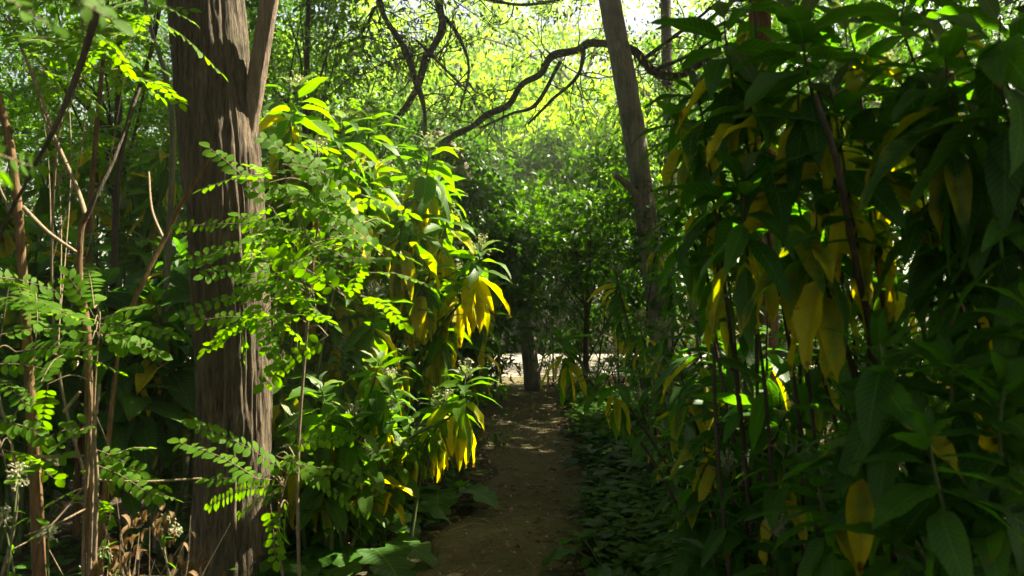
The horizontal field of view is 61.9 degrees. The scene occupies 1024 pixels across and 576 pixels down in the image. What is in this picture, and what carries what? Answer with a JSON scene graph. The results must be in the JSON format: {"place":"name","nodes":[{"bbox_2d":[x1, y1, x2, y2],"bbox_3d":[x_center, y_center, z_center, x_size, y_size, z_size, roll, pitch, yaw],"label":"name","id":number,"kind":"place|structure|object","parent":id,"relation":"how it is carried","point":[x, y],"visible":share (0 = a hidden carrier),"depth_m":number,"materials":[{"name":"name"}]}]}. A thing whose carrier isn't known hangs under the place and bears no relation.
{"place":"outdoors","nodes":[
{"label":"outdoors","id":0,"kind":"place"},
{"bbox_2d":[77,353,922,376],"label":"gravel path","id":1,"kind":"structure","parent":0,"point":[518,359],"depth_m":16.41,"materials":[{"name":"gravel"}]},
{"bbox_2d":[0,292,1004,575],"bbox_3d":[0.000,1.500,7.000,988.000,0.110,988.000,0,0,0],"label":"ground","id":2,"kind":"structure","parent":0,"point":[148,568],"depth_m":5.64,"materials":[{"name":"soil"}]},
{"bbox_2d":[0,503,20,575],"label":"pale weed","id":3,"kind":"object","parent":2,"relation":"on","point":[3,515],"visible":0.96,"depth_m":2.90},
{"bbox_2d":[4,462,31,575],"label":"pale weed","id":4,"kind":"object","parent":2,"relation":"on","point":[16,478],"visible":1,"depth_m":2.69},
{"bbox_2d":[0,91,76,575],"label":"sapling","id":5,"kind":"object","parent":2,"relation":"on","point":[38,557],"visible":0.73,"depth_m":3.14,"materials":[{"name":"brown plant"}]},
{"bbox_2d":[0,453,84,458],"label":"stick","id":6,"kind":"object","parent":5,"relation":"attached to","point":[48,456],"visible":0.59,"depth_m":3.15,"materials":[{"name":"wood"}]},
{"bbox_2d":[28,518,61,575],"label":"pale weed","id":7,"kind":"object","parent":2,"relation":"on","point":[45,523],"visible":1,"depth_m":2.80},
{"bbox_2d":[0,0,103,241],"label":"sapling","id":8,"kind":"object","parent":2,"relation":"on","point":[90,32],"visible":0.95,"depth_m":2.10,"materials":[{"name":"brown plant"}]},
{"bbox_2d":[0,270,127,575],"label":"locust seedling","id":9,"kind":"object","parent":2,"relation":"on","point":[52,366],"visible":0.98,"depth_m":3.00,"materials":[{"name":"green plant"}]},
{"bbox_2d":[0,214,128,555],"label":"broad leaved shrub","id":10,"kind":"object","parent":2,"relation":"on","point":[38,261],"visible":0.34,"depth_m":4.92,"materials":[{"name":"green plant"}]},
{"bbox_2d":[0,25,144,367],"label":"leafy bush","id":11,"kind":"object","parent":2,"relation":"on","point":[15,87],"visible":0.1,"depth_m":8.82,"materials":[{"name":"green plant"}]},
{"bbox_2d":[7,15,140,575],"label":"sapling","id":12,"kind":"object","parent":2,"relation":"on","point":[90,439],"visible":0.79,"depth_m":3.19,"materials":[{"name":"brown plant"}]},
{"bbox_2d":[62,391,80,412],"bbox_3d":[-1.599,0.414,3.100,0.068,0.080,0.013,0,0,0],"label":"stick","id":13,"kind":"object","parent":12,"relation":"attached to","point":[70,403],"visible":1,"depth_m":3.10,"materials":[{"name":"wood"}]},
{"bbox_2d":[0,0,164,188],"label":"locust seedling","id":14,"kind":"object","parent":2,"relation":"on","point":[86,16],"visible":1,"depth_m":1.26,"materials":[{"name":"green plant"}]},
{"bbox_2d":[0,0,178,290],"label":"feathery tree","id":15,"kind":"object","parent":2,"relation":"on","point":[116,96],"visible":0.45,"depth_m":6.60,"materials":[{"name":"green plant"}]},
{"bbox_2d":[72,0,108,537],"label":"thin tree","id":16,"kind":"object","parent":2,"relation":"on","point":[76,523],"visible":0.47,"depth_m":5.19,"materials":[{"name":"brown plant"}]},
{"bbox_2d":[0,110,189,495],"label":"broad leaved shrub","id":17,"kind":"object","parent":2,"relation":"on","point":[134,193],"visible":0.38,"depth_m":6.31,"materials":[{"name":"green plant"}]},
{"bbox_2d":[79,539,119,575],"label":"pale weed","id":18,"kind":"object","parent":2,"relation":"on","point":[106,554],"visible":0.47,"depth_m":3.30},
{"bbox_2d":[49,536,154,575],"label":"dry stalks","id":19,"kind":"object","parent":2,"relation":"on","point":[116,552],"visible":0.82,"depth_m":3.36,"materials":[{"name":"brown plant"}]},
{"bbox_2d":[27,264,184,575],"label":"locust seedling","id":20,"kind":"object","parent":2,"relation":"on","point":[117,466],"visible":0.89,"depth_m":3.13,"materials":[{"name":"green plant"}]},
{"bbox_2d":[99,478,200,482],"bbox_3d":[-1.408,0.745,3.313,0.390,0.016,0.032,0,0,-7],"label":"stick","id":21,"kind":"object","parent":20,"relation":"attached to","point":[136,481],"visible":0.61,"depth_m":3.31,"materials":[{"name":"wood"}]},
{"bbox_2d":[0,0,227,575],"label":"locust seedling","id":22,"kind":"object","parent":2,"relation":"on","point":[100,44],"visible":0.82,"depth_m":3.40,"materials":[{"name":"green plant"}]},
{"bbox_2d":[47,236,195,556],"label":"broad leaved shrub","id":23,"kind":"object","parent":2,"relation":"on","point":[154,404],"visible":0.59,"depth_m":4.73,"materials":[{"name":"green plant"}]},
{"bbox_2d":[102,6,161,544],"bbox_3d":[-2.209,-0.212,4.999,0.411,3.526,0.048,0,0,0],"label":"thin tree","id":24,"kind":"object","parent":2,"relation":"on","point":[114,234],"visible":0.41,"depth_m":4.99,"materials":[{"name":"brown plant"}]},
{"bbox_2d":[0,0,277,274],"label":"sunlit tree","id":25,"kind":"object","parent":2,"relation":"on","point":[166,37],"visible":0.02,"depth_m":25.65,"materials":[{"name":"green plant"}]},
{"bbox_2d":[0,0,303,362],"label":"tree","id":26,"kind":"object","parent":2,"relation":"on","point":[20,74],"visible":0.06,"depth_m":12.38,"materials":[{"name":"green plant"}]},
{"bbox_2d":[97,159,210,574],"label":"sapling","id":27,"kind":"object","parent":2,"relation":"on","point":[104,495],"visible":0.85,"depth_m":3.58,"materials":[{"name":"brown plant"}]},
{"bbox_2d":[143,0,175,552],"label":"thin tree","id":28,"kind":"object","parent":2,"relation":"on","point":[168,245],"visible":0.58,"depth_m":4.89,"materials":[{"name":"brown plant"}]},
{"bbox_2d":[102,501,230,575],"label":"dry stalks","id":29,"kind":"object","parent":2,"relation":"on","point":[156,531],"visible":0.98,"depth_m":3.24,"materials":[{"name":"brown plant"}]},
{"bbox_2d":[151,512,182,575],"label":"pale weed","id":30,"kind":"object","parent":2,"relation":"on","point":[163,538],"visible":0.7,"depth_m":3.30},
{"bbox_2d":[126,531,255,575],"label":"dry stalks","id":31,"kind":"object","parent":2,"relation":"on","point":[182,563],"visible":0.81,"depth_m":3.57,"materials":[{"name":"brown plant"}]},
{"bbox_2d":[0,0,408,371],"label":"leafy bush","id":32,"kind":"object","parent":2,"relation":"on","point":[127,93],"visible":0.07,"depth_m":9.71,"materials":[{"name":"green plant"}]},
{"bbox_2d":[167,0,280,575],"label":"furrowed tree","id":33,"kind":"object","parent":2,"relation":"on","point":[222,113],"visible":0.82,"depth_m":4.19,"materials":[{"name":"brown plant"}]},
{"bbox_2d":[0,387,496,575],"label":"ground cover","id":34,"kind":"object","parent":2,"relation":"on","point":[71,551],"visible":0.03,"depth_m":4.82,"materials":[{"name":"green plant"}]},
{"bbox_2d":[130,0,381,169],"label":"sunlit tree","id":35,"kind":"object","parent":2,"relation":"on","point":[165,34],"visible":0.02,"depth_m":27.43,"materials":[{"name":"green plant"}]},
{"bbox_2d":[167,409,386,575],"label":"locust seedling","id":36,"kind":"object","parent":2,"relation":"on","point":[291,465],"visible":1,"depth_m":3.31,"materials":[{"name":"green plant"}]},
{"bbox_2d":[57,0,513,390],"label":"tree","id":37,"kind":"object","parent":2,"relation":"on","point":[350,84],"visible":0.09,"depth_m":11.90,"materials":[{"name":"green plant"}]},
{"bbox_2d":[254,544,338,575],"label":"lobed leaf plant","id":38,"kind":"object","parent":2,"relation":"on","point":[308,563],"visible":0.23,"depth_m":4.27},
{"bbox_2d":[168,132,439,575],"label":"locust seedling","id":39,"kind":"object","parent":2,"relation":"on","point":[250,320],"visible":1,"depth_m":3.12,"materials":[{"name":"green plant"}]},
{"bbox_2d":[247,0,397,382],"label":"feathery tree","id":40,"kind":"object","parent":2,"relation":"on","point":[307,72],"visible":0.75,"depth_m":7.58,"materials":[{"name":"green plant"}]},
{"bbox_2d":[259,67,407,549],"bbox_3d":[-1.168,0.142,5.176,0.989,2.794,1.204,0,0,0],"label":"drooping shrub","id":41,"kind":"object","parent":2,"relation":"on","point":[373,171],"visible":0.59,"depth_m":5.04,"materials":[{"name":"green plant"}]},
{"bbox_2d":[269,173,427,470],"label":"broad leaved shrub","id":42,"kind":"object","parent":2,"relation":"on","point":[347,387],"visible":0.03,"depth_m":6.88,"materials":[{"name":"green plant"}]},
{"bbox_2d":[271,329,426,574],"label":"drooping shrub","id":43,"kind":"object","parent":2,"relation":"on","point":[330,522],"visible":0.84,"depth_m":4.62,"materials":[{"name":"green plant"}]},
{"bbox_2d":[185,100,520,450],"bbox_3d":[-1.681,-0.165,8.505,3.522,3.393,2.060,0,0,44],"label":"leafy bush","id":44,"kind":"object","parent":2,"relation":"on","point":[374,148],"visible":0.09,"depth_m":8.17,"materials":[{"name":"green plant"}]},
{"bbox_2d":[280,528,440,575],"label":"lobed leaf plant","id":45,"kind":"object","parent":2,"relation":"on","point":[390,559],"visible":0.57,"depth_m":4.47,"materials":[{"name":"plant"}]},
{"bbox_2d":[248,0,476,261],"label":"sunlit tree","id":46,"kind":"object","parent":2,"relation":"on","point":[374,27],"visible":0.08,"depth_m":23.29,"materials":[{"name":"green plant"}]},
{"bbox_2d":[282,246,470,534],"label":"drooping shrub","id":47,"kind":"object","parent":2,"relation":"on","point":[361,325],"visible":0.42,"depth_m":5.25,"materials":[{"name":"green plant"}]},
{"bbox_2d":[305,496,452,537],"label":"lobed leaf plant","id":48,"kind":"object","parent":2,"relation":"on","point":[436,512],"visible":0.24,"depth_m":5.06,"materials":[{"name":"plant"}]},
{"bbox_2d":[296,19,467,124],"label":"sunlit tree","id":49,"kind":"object","parent":2,"relation":"on","point":[380,56],"visible":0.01,"depth_m":38.87,"materials":[{"name":"green plant"}]},
{"bbox_2d":[280,112,556,398],"bbox_3d":[-1.728,-0.449,11.850,4.692,4.221,3.484,0,0,0],"label":"leafy bush","id":50,"kind":"object","parent":2,"relation":"on","point":[498,317],"visible":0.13,"depth_m":11.21,"materials":[{"name":"green plant"}]},
{"bbox_2d":[327,129,512,489],"bbox_3d":[-0.602,0.254,5.873,1.155,2.585,1.301,0,0,44],"label":"drooping shrub","id":51,"kind":"object","parent":2,"relation":"on","point":[430,203],"visible":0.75,"depth_m":5.75,"materials":[{"name":"green plant"}]},
{"bbox_2d":[367,358,501,543],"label":"drooping shrub","id":52,"kind":"object","parent":2,"relation":"on","point":[446,440],"visible":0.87,"depth_m":4.92,"materials":[{"name":"green plant"}]},
{"bbox_2d":[375,143,512,415],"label":"hanging bush","id":53,"kind":"object","parent":2,"relation":"on","point":[473,199],"visible":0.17,"depth_m":9.96,"materials":[{"name":"green plant"}]},
{"bbox_2d":[330,29,564,249],"bbox_3d":[-2.295,-2.980,26.109,7.443,9.164,6.142,0,0,-15],"label":"sunlit tree","id":54,"kind":"object","parent":2,"relation":"on","point":[478,67],"depth_m":25.38,"materials":[{"name":"green plant"}]},
{"bbox_2d":[0,374,901,575],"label":"leaf litter","id":55,"kind":"object","parent":2,"relation":"on","point":[521,548],"visible":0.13,"depth_m":5.80,"materials":[{"name":"plant"}]},
{"bbox_2d":[387,272,514,472],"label":"drooping shrub","id":56,"kind":"object","parent":2,"relation":"on","point":[475,352],"visible":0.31,"depth_m":6.95,"materials":[{"name":"green plant"}]},
{"bbox_2d":[346,0,557,124],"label":"sunlit tree","id":57,"kind":"object","parent":2,"relation":"on","point":[432,20],"visible":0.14,"depth_m":32.48,"materials":[{"name":"green plant"}]},
{"bbox_2d":[406,472,499,523],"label":"lobed leaf plant","id":58,"kind":"object","parent":2,"relation":"on","point":[479,491],"visible":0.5,"depth_m":5.61,"materials":[{"name":"plant"}]},
{"bbox_2d":[382,257,564,349],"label":"bush","id":59,"kind":"object","parent":2,"relation":"on","point":[535,326],"visible":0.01,"depth_m":20.23,"materials":[{"name":"green plant"}]},
{"bbox_2d":[357,4,605,186],"bbox_3d":[-1.313,-4.904,35.871,11.609,13.034,8.233,0,0,0],"label":"sunlit tree","id":60,"kind":"object","parent":2,"relation":"on","point":[542,48],"visible":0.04,"depth_m":35.48,"materials":[{"name":"green plant"}]},
{"bbox_2d":[380,57,623,348],"bbox_3d":[-0.705,-1.960,21.726,7.564,7.233,4.362,0,0,-14],"label":"round bush","id":61,"kind":"object","parent":2,"relation":"on","point":[516,120],"visible":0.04,"depth_m":21.05,"materials":[{"name":"green plant"}]},
{"bbox_2d":[452,171,563,402],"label":"hanging bush","id":62,"kind":"object","parent":2,"relation":"on","point":[502,215],"visible":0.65,"depth_m":10.86,"materials":[{"name":"green plant"}]},
{"bbox_2d":[411,376,626,575],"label":"footpath","id":63,"kind":"structure","parent":2,"relation":"on","point":[495,533],"depth_m":5.94,"materials":[{"name":"soil"}]},
{"bbox_2d":[318,384,608,574],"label":"pebbles","id":64,"kind":"object","parent":63,"relation":"on","point":[514,552],"visible":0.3,"depth_m":6.43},
{"bbox_2d":[390,43,650,336],"bbox_3d":[0.162,-2.591,24.123,7.834,8.409,5.747,0,0,0],"label":"sunlit tree","id":65,"kind":"object","parent":2,"relation":"on","point":[527,115],"visible":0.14,"depth_m":23.39,"materials":[{"name":"green plant"}]},
{"bbox_2d":[259,385,793,575],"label":"broad ground cover","id":66,"kind":"object","parent":2,"relation":"on","point":[348,568],"visible":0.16,"depth_m":5.34,"materials":[{"name":"green plant"}]},
{"bbox_2d":[287,333,786,382],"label":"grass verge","id":67,"kind":"object","parent":2,"relation":"on","point":[621,374],"depth_m":19.86,"materials":[{"name":"green plant"}]},
{"bbox_2d":[312,0,772,390],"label":"crooked tree","id":68,"kind":"object","parent":2,"relation":"on","point":[532,376],"visible":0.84,"depth_m":10.52,"materials":[{"name":"green plant"}]},
{"bbox_2d":[468,147,629,379],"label":"leafy bush","id":69,"kind":"object","parent":2,"relation":"on","point":[548,175],"visible":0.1,"depth_m":12.89,"materials":[{"name":"green plant"}]},
{"bbox_2d":[423,0,693,287],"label":"sunlit tree","id":70,"kind":"object","parent":2,"relation":"on","point":[562,39],"visible":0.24,"depth_m":30.61,"materials":[{"name":"green plant"}]},
{"bbox_2d":[426,129,697,354],"bbox_3d":[1.164,-1.123,20.738,6.784,5.713,4.588,0,0,0],"label":"round bush","id":71,"kind":"object","parent":2,"relation":"on","point":[543,164],"visible":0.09,"depth_m":20.45,"materials":[{"name":"green plant"}]},
{"bbox_2d":[532,310,600,386],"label":"fine bush","id":72,"kind":"object","parent":2,"relation":"on","point":[549,363],"visible":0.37,"depth_m":12.93,"materials":[{"name":"green plant"}]},
{"bbox_2d":[503,186,635,383],"bbox_3d":[0.797,0.069,11.288,2.003,2.965,2.013,0,0,0],"label":"feathery tree","id":73,"kind":"object","parent":2,"relation":"on","point":[586,318],"visible":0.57,"depth_m":11.56,"materials":[{"name":"green plant"}]},
{"bbox_2d":[480,63,679,345],"bbox_3d":[2.095,-2.082,22.031,4.556,7.403,4.969,0,0,-44],"label":"sunlit tree","id":74,"kind":"object","parent":2,"relation":"on","point":[609,89],"visible":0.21,"depth_m":21.24,"materials":[{"name":"green plant"}]},
{"bbox_2d":[552,357,616,391],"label":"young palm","id":75,"kind":"object","parent":2,"relation":"on","point":[587,384],"visible":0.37,"depth_m":11.63,"materials":[{"name":"green plant"}]},
{"bbox_2d":[476,147,699,400],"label":"hanging bush","id":76,"kind":"object","parent":2,"relation":"on","point":[517,300],"visible":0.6,"depth_m":10.91,"materials":[{"name":"green plant"}]},
{"bbox_2d":[541,531,653,575],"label":"lobed leaf plant","id":77,"kind":"object","parent":2,"relation":"on","point":[558,553],"visible":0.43,"depth_m":4.50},
{"bbox_2d":[562,300,641,386],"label":"fine bush","id":78,"kind":"object","parent":2,"relation":"on","point":[573,321],"visible":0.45,"depth_m":12.02,"materials":[{"name":"green plant"}]},
{"bbox_2d":[518,271,694,350],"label":"bush","id":79,"kind":"object","parent":2,"relation":"on","point":[606,333],"visible":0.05,"depth_m":20.42,"materials":[{"name":"green plant"}]},
{"bbox_2d":[519,31,696,233],"bbox_3d":[5.137,-4.913,37.797,11.321,13.040,7.601,0,0,0],"label":"sunlit tree","id":80,"kind":"object","parent":2,"relation":"on","point":[602,109],"visible":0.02,"depth_m":37.36,"materials":[{"name":"green plant"}]},
{"bbox_2d":[539,185,711,383],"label":"leafy bush","id":81,"kind":"object","parent":2,"relation":"on","point":[636,303],"visible":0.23,"depth_m":12.42,"materials":[{"name":"green plant"}]},
{"bbox_2d":[592,550,676,575],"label":"lobed leaf plant","id":82,"kind":"object","parent":2,"relation":"on","point":[609,571],"visible":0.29,"depth_m":4.11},
{"bbox_2d":[599,0,678,413],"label":"leaning tree","id":83,"kind":"object","parent":2,"relation":"on","point":[639,186],"visible":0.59,"depth_m":8.90,"materials":[{"name":"grey plant"}]},
{"bbox_2d":[587,222,721,486],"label":"leaved shrub","id":84,"kind":"object","parent":2,"relation":"on","point":[617,305],"visible":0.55,"depth_m":6.04,"materials":[{"name":"green plant"}]},
{"bbox_2d":[660,0,676,351],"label":"slender tree","id":85,"kind":"object","parent":2,"relation":"on","point":[665,6],"visible":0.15,"depth_m":13.92,"materials":[{"name":"brown plant"}]},
{"bbox_2d":[552,382,834,575],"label":"ground cover","id":86,"kind":"object","parent":2,"relation":"on","point":[643,514],"visible":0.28,"depth_m":5.42,"materials":[{"name":"green plant"}]},
{"bbox_2d":[532,297,866,536],"bbox_3d":[0.652,0.783,3.047,1.147,1.506,1.056,0,0,0],"label":"leaved shrub","id":87,"kind":"object","parent":2,"relation":"on","point":[701,410],"visible":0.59,"depth_m":2.95,"materials":[{"name":"green plant"}]},
{"bbox_2d":[597,0,801,168],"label":"sunlit tree","id":88,"kind":"object","parent":2,"relation":"on","point":[701,6],"visible":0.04,"depth_m":31.41,"materials":[{"name":"green plant"}]},
{"bbox_2d":[620,354,784,556],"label":"leaved shrub","id":89,"kind":"object","parent":2,"relation":"on","point":[663,417],"visible":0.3,"depth_m":4.61,"materials":[{"name":"green plant"}]},
{"bbox_2d":[644,72,780,310],"bbox_3d":[7.755,-3.507,31.095,7.406,10.225,6.193,0,0,0],"label":"sunlit tree","id":90,"kind":"object","parent":2,"relation":"on","point":[710,272],"visible":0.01,"depth_m":31.01,"materials":[{"name":"green plant"}]},
{"bbox_2d":[532,0,934,387],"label":"leafy bush","id":91,"kind":"object","parent":2,"relation":"on","point":[660,153],"visible":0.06,"depth_m":12.50,"materials":[{"name":"green plant"}]},
{"bbox_2d":[646,381,839,575],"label":"leaved shrub","id":92,"kind":"object","parent":2,"relation":"on","point":[687,544],"visible":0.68,"depth_m":2.62,"materials":[{"name":"green plant"}]},
{"bbox_2d":[631,0,864,575],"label":"leaved shrub","id":93,"kind":"object","parent":2,"relation":"on","point":[727,241],"visible":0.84,"depth_m":2.44,"materials":[{"name":"green plant"}]},
{"bbox_2d":[654,0,930,261],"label":"sunlit tree","id":94,"kind":"object","parent":2,"relation":"on","point":[791,69],"visible":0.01,"depth_m":23.24,"materials":[{"name":"green plant"}]},
{"bbox_2d":[636,0,975,346],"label":"sunlit tree","id":95,"kind":"object","parent":2,"relation":"on","point":[860,50],"visible":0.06,"depth_m":16.87,"materials":[{"name":"green plant"}]},
{"bbox_2d":[748,0,883,448],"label":"ivy clad tree","id":96,"kind":"object","parent":2,"relation":"on","point":[763,18],"visible":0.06,"depth_m":6.42,"materials":[{"name":"brown plant"}]},
{"bbox_2d":[649,81,1023,455],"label":"leafy bush","id":97,"kind":"object","parent":2,"relation":"on","point":[895,344],"visible":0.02,"depth_m":7.45,"materials":[{"name":"green plant"}]},
{"bbox_2d":[722,0,974,562],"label":"leaved shrub","id":98,"kind":"object","parent":2,"relation":"on","point":[814,275],"visible":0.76,"depth_m":2.21,"materials":[{"name":"green plant"}]},
{"bbox_2d":[814,95,884,554],"bbox_3d":[0.979,0.458,2.342,0.052,1.823,0.877,0,0,35],"label":"bare cane","id":99,"kind":"object","parent":98,"relation":"attached to","point":[846,211],"visible":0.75,"depth_m":2.08,"materials":[{"name":"brown plant"}]},
{"bbox_2d":[700,0,1023,389],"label":"leafy bush","id":100,"kind":"object","parent":2,"relation":"on","point":[960,2],"visible":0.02,"depth_m":11.75,"materials":[{"name":"green plant"}]},
{"bbox_2d":[744,281,1023,575],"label":"leaved shrub","id":101,"kind":"object","parent":2,"relation":"on","point":[883,504],"visible":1,"depth_m":1.87,"materials":[{"name":"green plant"}]},
{"bbox_2d":[770,231,1005,518],"bbox_3d":[2.289,0.589,4.344,2.002,1.830,1.201,0,0,-26],"label":"leaved shrub","id":102,"kind":"object","parent":2,"relation":"on","point":[923,401],"visible":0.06,"depth_m":4.17,"materials":[{"name":"green plant"}]},
{"bbox_2d":[756,422,1023,575],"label":"leaved shrub","id":103,"kind":"object","parent":2,"relation":"on","point":[826,468],"visible":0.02,"depth_m":3.20,"materials":[{"name":"green plant"}]},
{"bbox_2d":[808,0,1023,298],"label":"sunlit tree","id":104,"kind":"object","parent":2,"relation":"on","point":[1001,36],"visible":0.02,"depth_m":22.66,"materials":[{"name":"green plant"}]},
{"bbox_2d":[825,0,1023,575],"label":"leaved shrub","id":105,"kind":"object","parent":2,"relation":"on","point":[972,222],"visible":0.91,"depth_m":2.04,"materials":[{"name":"green plant"}]},
{"bbox_2d":[828,0,1023,16],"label":"shade tree","id":106,"kind":"object","parent":2,"relation":"on","point":[1020,8],"visible":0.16,"depth_m":8.00,"materials":[{"name":"green plant"}]},
{"bbox_2d":[0,0,1023,290],"label":"sky","id":107,"kind":"structure","parent":0,"point":[639,15],"materials":[{"name":"white"}]},
{"bbox_2d":[538,334,607,380],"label":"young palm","id":108,"kind":"object","parent":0,"point":[582,358],"visible":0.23,"depth_m":12.89,"materials":[{"name":"green plant"}]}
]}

